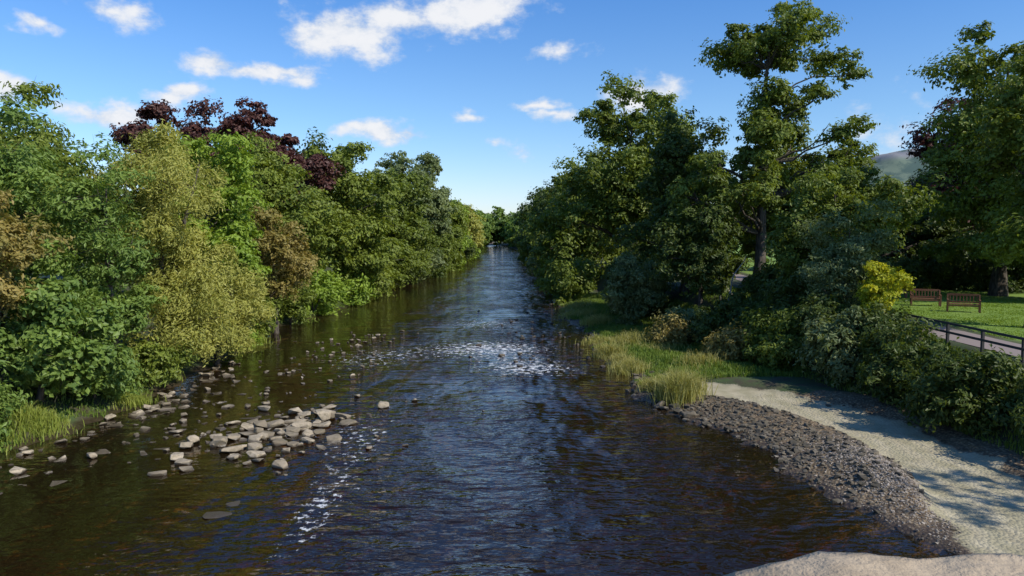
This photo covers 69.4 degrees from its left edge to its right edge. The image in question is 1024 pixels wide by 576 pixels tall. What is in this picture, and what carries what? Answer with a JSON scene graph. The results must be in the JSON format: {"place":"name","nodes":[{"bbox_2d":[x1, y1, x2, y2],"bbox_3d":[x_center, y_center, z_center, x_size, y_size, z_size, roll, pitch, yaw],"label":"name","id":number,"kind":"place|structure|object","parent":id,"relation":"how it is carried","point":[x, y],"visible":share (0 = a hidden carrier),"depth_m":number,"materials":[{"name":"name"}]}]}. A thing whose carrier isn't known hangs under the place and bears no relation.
{"place":"outdoors","nodes":[
{"label":"outdoors","id":0,"kind":"place"},
{"bbox_2d":[0,245,920,575],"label":"river water","id":1,"kind":"structure","parent":0,"point":[542,465],"depth_m":20.32,"materials":[{"name":"liquid"}]},
{"bbox_2d":[202,500,239,518],"bbox_3d":[-7.184,5.641,18.789,1.026,0.141,1.544,3,6,38],"label":"submerged boulder","id":2,"kind":"object","parent":1,"relation":"in","point":[213,515],"visible":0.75,"depth_m":18.40,"materials":[{"name":"stone"}]},
{"bbox_2d":[0,237,1023,568],"bbox_3d":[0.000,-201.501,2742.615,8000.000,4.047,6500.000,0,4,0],"label":"ground","id":3,"kind":"structure","parent":0,"point":[970,485],"depth_m":24.78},
{"bbox_2d":[0,345,33,452],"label":"riverside shrub","id":4,"kind":"object","parent":3,"relation":"on","point":[6,402],"visible":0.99,"depth_m":24.00,"materials":[{"name":"green plant"}]},
{"bbox_2d":[0,410,38,456],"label":"tall grass tuft","id":5,"kind":"object","parent":3,"relation":"on","point":[14,438],"visible":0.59,"depth_m":24.25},
{"bbox_2d":[0,189,76,321],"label":"hawthorn tree","id":6,"kind":"object","parent":3,"relation":"on","point":[26,250],"visible":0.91,"depth_m":25.21,"materials":[{"name":"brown plant"}]},
{"bbox_2d":[4,393,84,445],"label":"tall grass tuft","id":7,"kind":"object","parent":3,"relation":"on","point":[33,418],"visible":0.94,"depth_m":25.35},
{"bbox_2d":[0,80,126,276],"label":"ash tree","id":8,"kind":"object","parent":3,"relation":"on","point":[38,139],"visible":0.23,"depth_m":35.04,"materials":[{"name":"green plant"}]},
{"bbox_2d":[0,90,134,370],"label":"ash tree","id":9,"kind":"object","parent":3,"relation":"on","point":[24,171],"visible":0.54,"depth_m":28.16,"materials":[{"name":"green plant"}]},
{"bbox_2d":[0,273,138,401],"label":"sycamore sapling","id":10,"kind":"object","parent":3,"relation":"on","point":[51,355],"visible":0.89,"depth_m":26.13,"materials":[{"name":"green plant"}]},
{"bbox_2d":[29,335,147,399],"bbox_3d":[-16.273,3.197,29.138,3.986,2.854,4.109,0,4,0],"label":"riverside shrub","id":11,"kind":"object","parent":3,"relation":"on","point":[113,381],"visible":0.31,"depth_m":28.43,"materials":[{"name":"green plant"}]},
{"bbox_2d":[41,131,170,346],"bbox_3d":[-16.887,-1.055,31.005,4.752,10.680,5.886,-3,5,-33],"label":"ash tree","id":12,"kind":"object","parent":3,"relation":"on","point":[131,261],"visible":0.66,"depth_m":30.39,"materials":[{"name":"green plant"}]},
{"bbox_2d":[101,387,166,410],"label":"tall grass tuft","id":13,"kind":"object","parent":3,"relation":"on","point":[134,400],"visible":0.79,"depth_m":29.56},
{"bbox_2d":[0,373,324,569],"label":"riverbed cobbles","id":14,"kind":"object","parent":3,"relation":"on","point":[54,491],"visible":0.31,"depth_m":24.16,"materials":[{"name":"stone"}]},
{"bbox_2d":[82,119,244,367],"bbox_3d":[-16.478,-1.819,34.755,7.316,12.080,6.670,0,4,0],"label":"willow tree","id":15,"kind":"object","parent":3,"relation":"on","point":[182,279],"visible":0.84,"depth_m":34.08,"materials":[{"name":"green plant"}]},
{"bbox_2d":[129,334,199,388],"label":"riverside shrub","id":16,"kind":"object","parent":3,"relation":"on","point":[163,365],"visible":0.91,"depth_m":32.48,"materials":[{"name":"green plant"}]},
{"bbox_2d":[0,301,344,446],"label":"riverbank grass","id":17,"kind":"structure","parent":3,"relation":"on","point":[92,401],"depth_m":27.99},
{"bbox_2d":[9,401,388,475],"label":"river rocks","id":18,"kind":"object","parent":3,"relation":"on","point":[255,433],"visible":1,"depth_m":24.93,"materials":[{"name":"stone"}]},
{"bbox_2d":[138,129,274,287],"bbox_3d":[-18.265,-3.313,44.890,8.291,12.392,7.778,0,4,0],"label":"alder tree","id":19,"kind":"object","parent":3,"relation":"on","point":[239,234],"visible":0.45,"depth_m":44.47,"materials":[{"name":"green plant"}]},
{"bbox_2d":[173,256,277,365],"bbox_3d":[-15.219,1.196,39.153,5.622,6.214,6.803,0,4,0],"label":"willow shrub","id":20,"kind":"object","parent":3,"relation":"on","point":[246,287],"visible":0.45,"depth_m":38.33,"materials":[{"name":"green plant"}]},
{"bbox_2d":[109,95,345,213],"bbox_3d":[-25.024,-8.679,65.056,19.460,16.399,11.078,0,4,0],"label":"copper beech tree","id":21,"kind":"object","parent":3,"relation":"on","point":[318,165],"visible":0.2,"depth_m":63.92,"materials":[{"name":"purple plant"}]},
{"bbox_2d":[0,330,483,475],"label":"river stones","id":22,"kind":"object","parent":3,"relation":"on","point":[111,416],"visible":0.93,"depth_m":29.38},
{"bbox_2d":[189,131,343,281],"bbox_3d":[-19.707,-5.245,57.584,12.194,13.741,10.651,2,5,27],"label":"oak tree","id":23,"kind":"object","parent":3,"relation":"on","point":[276,176],"visible":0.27,"depth_m":56.46,"materials":[{"name":"green plant"}]},
{"bbox_2d":[251,290,284,338],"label":"riverside shrub","id":24,"kind":"object","parent":3,"relation":"on","point":[264,328],"visible":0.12,"depth_m":49.18,"materials":[{"name":"green plant"}]},
{"bbox_2d":[235,204,320,333],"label":"hawthorn tree","id":25,"kind":"object","parent":3,"relation":"on","point":[276,247],"visible":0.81,"depth_m":50.22,"materials":[{"name":"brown plant"}]},
{"bbox_2d":[277,278,319,324],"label":"riverside shrub","id":26,"kind":"object","parent":3,"relation":"on","point":[296,311],"visible":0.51,"depth_m":55.71,"materials":[{"name":"green plant"}]},
{"bbox_2d":[276,126,332,239],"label":"sycamore tree","id":27,"kind":"object","parent":3,"relation":"on","point":[321,145],"visible":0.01,"depth_m":80.89,"materials":[{"name":"green plant"}]},
{"bbox_2d":[299,266,350,315],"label":"riverside shrub","id":28,"kind":"object","parent":3,"relation":"on","point":[327,295],"visible":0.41,"depth_m":61.48,"materials":[{"name":"green plant"}]},
{"bbox_2d":[327,265,380,305],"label":"riverside shrub","id":29,"kind":"object","parent":3,"relation":"on","point":[355,285],"visible":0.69,"depth_m":70.39,"materials":[{"name":"green plant"}]},
{"bbox_2d":[297,141,412,301],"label":"sycamore tree","id":30,"kind":"object","parent":3,"relation":"on","point":[357,236],"visible":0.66,"depth_m":71.47,"materials":[{"name":"green plant"}]},
{"bbox_2d":[370,150,415,202],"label":"poplar tree","id":31,"kind":"object","parent":3,"relation":"on","point":[386,164],"visible":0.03,"depth_m":123.65,"materials":[{"name":"green plant"}]},
{"bbox_2d":[355,168,439,283],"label":"oak tree","id":32,"kind":"object","parent":3,"relation":"on","point":[412,234],"visible":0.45,"depth_m":96.56,"materials":[{"name":"green plant"}]},
{"bbox_2d":[390,259,413,287],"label":"riverside shrub","id":33,"kind":"object","parent":3,"relation":"on","point":[401,267],"visible":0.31,"depth_m":91.42,"materials":[{"name":"green plant"}]},
{"bbox_2d":[385,157,439,228],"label":"poplar tree","id":34,"kind":"object","parent":3,"relation":"on","point":[401,167],"visible":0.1,"depth_m":116.15,"materials":[{"name":"green plant"}]},
{"bbox_2d":[404,253,428,283],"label":"riverside shrub","id":35,"kind":"object","parent":3,"relation":"on","point":[412,272],"visible":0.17,"depth_m":98.38,"materials":[{"name":"green plant"}]},
{"bbox_2d":[413,248,447,280],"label":"riverside shrub","id":36,"kind":"object","parent":3,"relation":"on","point":[437,262],"visible":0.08,"depth_m":106.92,"materials":[{"name":"green plant"}]},
{"bbox_2d":[414,151,459,247],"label":"poplar tree","id":37,"kind":"object","parent":3,"relation":"on","point":[441,200],"visible":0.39,"depth_m":133.18,"materials":[{"name":"green plant"}]},
{"bbox_2d":[432,237,458,274],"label":"riverside shrub","id":38,"kind":"object","parent":3,"relation":"on","point":[447,252],"visible":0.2,"depth_m":123.81,"materials":[{"name":"green plant"}]},
{"bbox_2d":[421,199,470,253],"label":"alder tree","id":39,"kind":"object","parent":3,"relation":"on","point":[457,217],"visible":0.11,"depth_m":150.44,"materials":[{"name":"green plant"}]},
{"bbox_2d":[434,230,464,271],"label":"riverside shrub","id":40,"kind":"object","parent":3,"relation":"on","point":[453,243],"visible":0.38,"depth_m":132.31,"materials":[{"name":"green plant"}]},
{"bbox_2d":[463,203,487,248],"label":"willow tree","id":41,"kind":"object","parent":3,"relation":"on","point":[475,224],"visible":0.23,"depth_m":200.97,"materials":[{"name":"green plant"}]},
{"bbox_2d":[452,199,521,248],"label":"distant woodland","id":42,"kind":"object","parent":3,"relation":"on","point":[499,226],"visible":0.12,"depth_m":355.68,"materials":[{"name":"green plant"}]},
{"bbox_2d":[15,145,1017,282],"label":"background woodland","id":43,"kind":"object","parent":3,"relation":"on","point":[732,247],"depth_m":64.16,"materials":[{"name":"green plant"}]},
{"bbox_2d":[441,310,605,366],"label":"midstream stones","id":44,"kind":"object","parent":3,"relation":"on","point":[521,337],"visible":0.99,"depth_m":45.62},
{"bbox_2d":[510,189,538,248],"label":"alder tree","id":45,"kind":"object","parent":3,"relation":"on","point":[523,210],"visible":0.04,"depth_m":195.04,"materials":[{"name":"green plant"}]},
{"bbox_2d":[516,236,534,263],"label":"riverside shrub","id":46,"kind":"object","parent":3,"relation":"on","point":[524,248],"visible":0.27,"depth_m":163.78,"materials":[{"name":"green plant"}]},
{"bbox_2d":[515,186,548,245],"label":"alder tree","id":47,"kind":"object","parent":3,"relation":"on","point":[532,229],"visible":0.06,"depth_m":150.57,"materials":[{"name":"green plant"}]},
{"bbox_2d":[520,246,586,284],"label":"riverside shrub","id":48,"kind":"object","parent":3,"relation":"on","point":[530,262],"visible":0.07,"depth_m":92.80,"materials":[{"name":"green plant"}]},
{"bbox_2d":[526,170,598,257],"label":"alder tree","id":49,"kind":"object","parent":3,"relation":"on","point":[539,206],"visible":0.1,"depth_m":116.69,"materials":[{"name":"green plant"}]},
{"bbox_2d":[533,254,596,296],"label":"riverside shrub","id":50,"kind":"object","parent":3,"relation":"on","point":[576,260],"visible":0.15,"depth_m":81.55,"materials":[{"name":"green plant"}]},
{"bbox_2d":[534,256,601,305],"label":"riverside shrub","id":51,"kind":"object","parent":3,"relation":"on","point":[566,281],"visible":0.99,"depth_m":70.75,"materials":[{"name":"green plant"}]},
{"bbox_2d":[527,152,626,281],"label":"lime tree","id":52,"kind":"object","parent":3,"relation":"on","point":[568,244],"visible":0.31,"depth_m":88.38,"materials":[{"name":"green plant"}]},
{"bbox_2d":[551,298,602,312],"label":"tall grass tuft","id":53,"kind":"object","parent":3,"relation":"on","point":[581,303],"visible":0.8,"depth_m":65.89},
{"bbox_2d":[555,306,607,320],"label":"tall grass tuft","id":54,"kind":"object","parent":3,"relation":"on","point":[579,312],"visible":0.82,"depth_m":59.93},
{"bbox_2d":[572,312,612,328],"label":"tall grass tuft","id":55,"kind":"object","parent":3,"relation":"on","point":[602,318],"visible":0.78,"depth_m":54.12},
{"bbox_2d":[575,334,623,346],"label":"tall grass tuft","id":56,"kind":"object","parent":3,"relation":"on","point":[595,339],"visible":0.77,"depth_m":46.28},
{"bbox_2d":[587,340,628,361],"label":"tall grass tuft","id":57,"kind":"object","parent":3,"relation":"on","point":[603,351],"visible":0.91,"depth_m":41.12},
{"bbox_2d":[549,303,695,421],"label":"riverbank stones","id":58,"kind":"object","parent":3,"relation":"on","point":[660,418],"visible":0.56,"depth_m":30.54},
{"bbox_2d":[597,327,648,346],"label":"tall grass tuft","id":59,"kind":"object","parent":3,"relation":"on","point":[626,338],"visible":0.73,"depth_m":44.13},
{"bbox_2d":[541,69,711,250],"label":"sycamore tree","id":60,"kind":"object","parent":3,"relation":"on","point":[611,202],"visible":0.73,"depth_m":68.78,"materials":[{"name":"green plant"}]},
{"bbox_2d":[600,241,654,286],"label":"riverside shrub","id":61,"kind":"object","parent":3,"relation":"on","point":[628,251],"visible":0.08,"depth_m":63.62,"materials":[{"name":"green plant"}]},
{"bbox_2d":[606,354,656,378],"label":"tall grass tuft","id":62,"kind":"object","parent":3,"relation":"on","point":[630,365],"visible":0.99,"depth_m":36.65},
{"bbox_2d":[597,253,667,327],"bbox_3d":[8.525,0.192,52.583,4.902,5.693,5.199,0,4,0],"label":"riverside shrub","id":63,"kind":"object","parent":3,"relation":"on","point":[630,286],"visible":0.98,"depth_m":51.78,"materials":[{"name":"green plant"}]},
{"bbox_2d":[606,257,678,318],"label":"riverside shrub","id":64,"kind":"object","parent":3,"relation":"on","point":[650,314],"visible":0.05,"depth_m":57.26,"materials":[{"name":"green plant"}]},
{"bbox_2d":[634,373,662,393],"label":"tall grass tuft","id":65,"kind":"object","parent":3,"relation":"on","point":[647,383],"visible":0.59,"depth_m":32.02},
{"bbox_2d":[628,336,690,350],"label":"tall grass tuft","id":66,"kind":"object","parent":3,"relation":"on","point":[661,347],"visible":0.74,"depth_m":42.41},
{"bbox_2d":[641,309,698,345],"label":"riverside shrub","id":67,"kind":"object","parent":3,"relation":"on","point":[673,331],"visible":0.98,"depth_m":43.56,"materials":[{"name":"green plant"}]},
{"bbox_2d":[609,105,746,294],"bbox_3d":[13.148,-6.529,56.595,10.458,14.278,9.608,3,5,35],"label":"sycamore tree","id":68,"kind":"object","parent":3,"relation":"on","point":[675,151],"visible":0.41,"depth_m":55.54,"materials":[{"name":"green plant"}]},
{"bbox_2d":[643,365,718,407],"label":"tall grass tuft","id":69,"kind":"object","parent":3,"relation":"on","point":[680,389],"visible":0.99,"depth_m":29.78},
{"bbox_2d":[555,288,811,393],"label":"riverbank grass","id":70,"kind":"structure","parent":3,"relation":"on","point":[736,367],"depth_m":39.73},
{"bbox_2d":[650,364,721,396],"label":"tall grass tuft","id":71,"kind":"object","parent":3,"relation":"on","point":[703,389],"visible":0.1,"depth_m":31.28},
{"bbox_2d":[662,302,727,342],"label":"riverside shrub","id":72,"kind":"object","parent":3,"relation":"on","point":[689,312],"visible":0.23,"depth_m":45.25,"materials":[{"name":"green plant"}]},
{"bbox_2d":[668,348,723,368],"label":"tall grass tuft","id":73,"kind":"object","parent":3,"relation":"on","point":[703,357],"visible":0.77,"depth_m":37.28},
{"bbox_2d":[649,192,753,307],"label":"holly tree","id":74,"kind":"object","parent":3,"relation":"on","point":[703,245],"visible":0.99,"depth_m":47.98,"materials":[{"name":"green plant"}]},
{"bbox_2d":[683,291,761,350],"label":"riverside shrub","id":75,"kind":"object","parent":3,"relation":"on","point":[717,317],"visible":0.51,"depth_m":41.49,"materials":[{"name":"green plant"}]},
{"bbox_2d":[695,319,758,360],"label":"riverside shrub","id":76,"kind":"object","parent":3,"relation":"on","point":[726,343],"visible":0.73,"depth_m":38.19,"materials":[{"name":"green plant"}]},
{"bbox_2d":[622,391,871,424],"bbox_3d":[8.908,4.703,29.436,9.975,0.532,7.075,1,5,17],"label":"gravel bar","id":77,"kind":"object","parent":3,"relation":"on","point":[716,398],"visible":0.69,"depth_m":29.08,"materials":[{"name":"stone"}]},
{"bbox_2d":[733,261,799,304],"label":"riverside shrub","id":78,"kind":"object","parent":3,"relation":"on","point":[753,284],"visible":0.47,"depth_m":45.94,"materials":[{"name":"green plant"}]},
{"bbox_2d":[661,0,880,275],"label":"sycamore tree","id":79,"kind":"object","parent":3,"relation":"on","point":[769,130],"visible":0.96,"depth_m":49.09,"materials":[{"name":"green plant"}]},
{"bbox_2d":[735,304,807,368],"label":"riverside shrub","id":80,"kind":"object","parent":3,"relation":"on","point":[779,343],"visible":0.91,"depth_m":35.97,"materials":[{"name":"green plant"}]},
{"bbox_2d":[737,265,843,330],"bbox_3d":[15.098,0.650,39.908,5.841,3.863,5.894,0,4,0],"label":"riverside shrub","id":81,"kind":"object","parent":3,"relation":"on","point":[792,285],"visible":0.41,"depth_m":39.34,"materials":[{"name":"green plant"}]},
{"bbox_2d":[633,385,960,554],"bbox_3d":[9.385,4.948,24.566,7.098,0.876,18.764,-1,4,-8],"label":"gravel bar","id":82,"kind":"object","parent":3,"relation":"on","point":[774,445],"visible":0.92,"depth_m":23.79,"materials":[{"name":"stone"}]},
{"bbox_2d":[736,144,883,258],"bbox_3d":[21.372,-5.130,55.300,11.467,11.189,11.608,0,4,0],"label":"lime tree","id":83,"kind":"object","parent":3,"relation":"on","point":[750,244],"visible":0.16,"depth_m":53.86,"materials":[{"name":"green plant"}]},
{"bbox_2d":[789,289,861,358],"bbox_3d":[14.970,1.886,35.143,3.419,3.453,3.667,4,6,39],"label":"riverside shrub","id":84,"kind":"object","parent":3,"relation":"on","point":[831,307],"visible":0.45,"depth_m":34.91,"materials":[{"name":"green plant"}]},
{"bbox_2d":[788,305,906,392],"bbox_3d":[14.808,2.517,32.662,4.873,3.612,4.226,2,5,27],"label":"riverside shrub","id":85,"kind":"object","parent":3,"relation":"on","point":[834,353],"visible":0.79,"depth_m":32.26,"materials":[{"name":"green plant"}]},
{"bbox_2d":[792,197,904,307],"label":"rowan tree","id":86,"kind":"object","parent":3,"relation":"on","point":[834,262],"visible":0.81,"depth_m":36.42,"materials":[{"name":"green plant"}]},
{"bbox_2d":[679,284,1023,455],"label":"riverbank grass","id":87,"kind":"structure","parent":3,"relation":"on","point":[1005,443],"depth_m":28.81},
{"bbox_2d":[761,163,943,281],"bbox_3d":[18.683,-2.800,41.191,8.927,8.589,7.039,4,6,40],"label":"cherry tree","id":88,"kind":"object","parent":3,"relation":"on","point":[789,257],"visible":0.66,"depth_m":40.40,"materials":[{"name":"green plant"}]},
{"bbox_2d":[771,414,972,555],"bbox_3d":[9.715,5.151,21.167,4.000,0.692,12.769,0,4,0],"label":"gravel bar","id":89,"kind":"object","parent":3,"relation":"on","point":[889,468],"visible":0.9,"depth_m":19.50,"materials":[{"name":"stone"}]},
{"bbox_2d":[723,551,1023,575],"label":"stone bridge parapet","id":90,"kind":"structure","parent":3,"relation":"on","point":[818,563],"depth_m":1.28,"materials":[{"name":"stone"}]},
{"bbox_2d":[733,273,1020,356],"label":"footpath","id":91,"kind":"structure","parent":3,"relation":"on","point":[964,340],"depth_m":30.00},
{"bbox_2d":[853,260,916,311],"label":"laburnum shrub","id":92,"kind":"object","parent":3,"relation":"on","point":[885,282],"visible":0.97,"depth_m":33.69,"materials":[{"name":"yellow plant"}]},
{"bbox_2d":[847,298,937,361],"bbox_3d":[15.908,1.893,32.051,3.481,2.844,3.584,-2,5,-25],"label":"riverside shrub","id":93,"kind":"object","parent":3,"relation":"on","point":[877,319],"visible":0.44,"depth_m":31.70,"materials":[{"name":"green plant"}]},
{"bbox_2d":[872,251,932,290],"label":"park shrub","id":94,"kind":"object","parent":3,"relation":"on","point":[908,267],"visible":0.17,"depth_m":54.66,"materials":[{"name":"green plant"}]},
{"bbox_2d":[853,316,960,408],"bbox_3d":[15.412,2.815,29.145,3.893,3.425,4.367,2,5,30],"label":"riverside shrub","id":95,"kind":"object","parent":3,"relation":"on","point":[883,369],"visible":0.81,"depth_m":28.74,"materials":[{"name":"green plant"}]},
{"bbox_2d":[859,191,980,284],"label":"yew tree","id":96,"kind":"object","parent":3,"relation":"on","point":[919,235],"visible":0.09,"depth_m":59.29,"materials":[{"name":"green plant"}]},
{"bbox_2d":[910,289,941,305],"bbox_3d":[24.700,0.575,44.169,1.610,0.996,0.680,2,5,22],"label":"park bench","id":97,"kind":"object","parent":3,"relation":"on","point":[939,297],"visible":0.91,"depth_m":44.16,"materials":[{"name":"brown wood"}]},
{"bbox_2d":[898,96,989,244],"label":"copper beech tree","id":98,"kind":"object","parent":3,"relation":"on","point":[920,140],"visible":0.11,"depth_m":62.33,"materials":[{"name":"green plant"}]},
{"bbox_2d":[906,235,988,290],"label":"park shrub","id":99,"kind":"object","parent":3,"relation":"on","point":[960,280],"visible":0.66,"depth_m":55.94,"materials":[{"name":"green plant"}]},
{"bbox_2d":[883,288,1023,339],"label":"lawn grass","id":100,"kind":"structure","parent":3,"relation":"on","point":[1000,321],"depth_m":41.42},
{"bbox_2d":[894,166,1012,281],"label":"yew tree","id":101,"kind":"object","parent":3,"relation":"on","point":[918,172],"visible":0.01,"depth_m":64.64,"materials":[{"name":"green plant"}]},
{"bbox_2d":[889,310,1023,362],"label":"park fence","id":102,"kind":"object","parent":3,"relation":"on","point":[982,340],"visible":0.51,"depth_m":27.46,"materials":[{"name":"metal"}]},
{"bbox_2d":[894,344,1023,434],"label":"riverside shrub","id":103,"kind":"object","parent":3,"relation":"on","point":[964,389],"visible":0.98,"depth_m":24.57,"materials":[{"name":"green plant"}]},
{"bbox_2d":[946,293,980,312],"bbox_3d":[24.900,0.831,40.779,1.610,0.996,0.680,2,5,28],"label":"park bench","id":104,"kind":"object","parent":3,"relation":"on","point":[963,303],"visible":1,"depth_m":40.85,"materials":[{"name":"brown wood"}]},
{"bbox_2d":[906,20,1023,296],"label":"lime tree","id":105,"kind":"object","parent":3,"relation":"on","point":[968,72],"visible":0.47,"depth_m":49.64,"materials":[{"name":"green plant"}]},
{"bbox_2d":[948,54,1023,327],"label":"beech tree","id":106,"kind":"object","parent":3,"relation":"on","point":[1002,150],"visible":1,"depth_m":33.92,"materials":[{"name":"green plant"}]},
{"bbox_2d":[964,255,1023,293],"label":"park shrub","id":107,"kind":"object","parent":3,"relation":"on","point":[984,268],"visible":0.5,"depth_m":54.80,"materials":[{"name":"green plant"}]},
{"bbox_2d":[996,371,1023,434],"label":"riverside shrub","id":108,"kind":"object","parent":3,"relation":"on","point":[1019,419],"visible":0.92,"depth_m":23.32,"materials":[{"name":"green plant"}]},
{"bbox_2d":[0,0,1023,214],"label":"sky","id":109,"kind":"structure","parent":0,"point":[492,89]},
{"bbox_2d":[850,148,945,195],"bbox_3d":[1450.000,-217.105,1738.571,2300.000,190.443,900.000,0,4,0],"label":"hill","id":110,"kind":"structure","parent":0,"point":[899,166],"depth_m":1494.10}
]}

